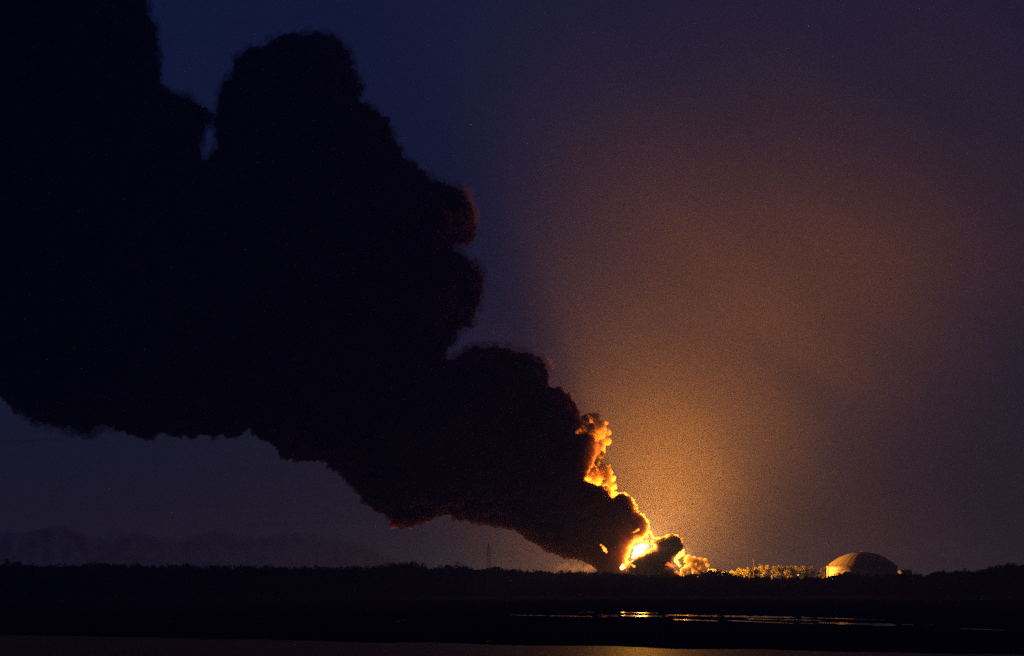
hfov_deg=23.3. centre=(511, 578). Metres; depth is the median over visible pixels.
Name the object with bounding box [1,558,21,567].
tree
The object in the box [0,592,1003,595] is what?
ground
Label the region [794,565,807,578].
tree
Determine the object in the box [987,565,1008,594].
tree
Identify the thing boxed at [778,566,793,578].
tree
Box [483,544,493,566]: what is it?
lattice tower
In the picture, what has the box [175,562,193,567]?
tree
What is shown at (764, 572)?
tree
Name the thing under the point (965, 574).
tree
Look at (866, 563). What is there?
storage tank
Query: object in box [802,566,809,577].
tree
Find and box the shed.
[897,570,912,574]
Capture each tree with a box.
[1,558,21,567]
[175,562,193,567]
[406,561,426,568]
[444,562,460,570]
[487,565,508,570]
[730,570,742,576]
[739,567,754,577]
[755,564,769,577]
[770,565,781,579]
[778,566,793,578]
[789,566,798,577]
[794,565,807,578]
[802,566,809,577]
[806,566,820,577]
[818,568,826,578]
[949,568,968,594]
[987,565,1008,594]
[1001,563,1019,594]
[1008,563,1023,594]
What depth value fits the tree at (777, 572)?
2102.03 m
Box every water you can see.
[0,634,1023,655]
[80,601,994,629]
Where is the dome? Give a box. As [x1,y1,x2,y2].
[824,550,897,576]
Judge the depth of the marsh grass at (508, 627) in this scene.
651.62 m
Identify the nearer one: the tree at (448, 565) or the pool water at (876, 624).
the pool water at (876, 624)
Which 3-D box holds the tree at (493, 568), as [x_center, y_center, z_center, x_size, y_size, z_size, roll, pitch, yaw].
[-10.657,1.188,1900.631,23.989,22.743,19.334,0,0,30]
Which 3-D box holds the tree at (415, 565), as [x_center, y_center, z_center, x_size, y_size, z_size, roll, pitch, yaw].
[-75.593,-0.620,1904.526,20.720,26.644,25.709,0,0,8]
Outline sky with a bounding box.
[0,0,1023,578]
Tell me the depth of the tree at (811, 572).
2107.53 m
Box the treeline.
[0,561,1023,595]
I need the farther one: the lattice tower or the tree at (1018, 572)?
the lattice tower
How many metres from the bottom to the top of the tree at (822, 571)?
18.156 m
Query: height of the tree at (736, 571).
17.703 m
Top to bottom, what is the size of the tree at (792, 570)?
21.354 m
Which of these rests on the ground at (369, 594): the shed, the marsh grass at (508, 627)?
the shed
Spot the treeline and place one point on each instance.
(137, 579)
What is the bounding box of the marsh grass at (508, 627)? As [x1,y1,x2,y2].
[0,594,1023,639]
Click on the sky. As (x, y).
(687, 287)
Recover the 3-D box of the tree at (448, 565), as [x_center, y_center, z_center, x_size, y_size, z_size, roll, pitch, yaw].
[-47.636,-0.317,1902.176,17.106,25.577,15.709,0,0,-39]
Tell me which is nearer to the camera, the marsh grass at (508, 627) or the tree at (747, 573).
the marsh grass at (508, 627)
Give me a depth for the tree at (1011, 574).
1764.40 m

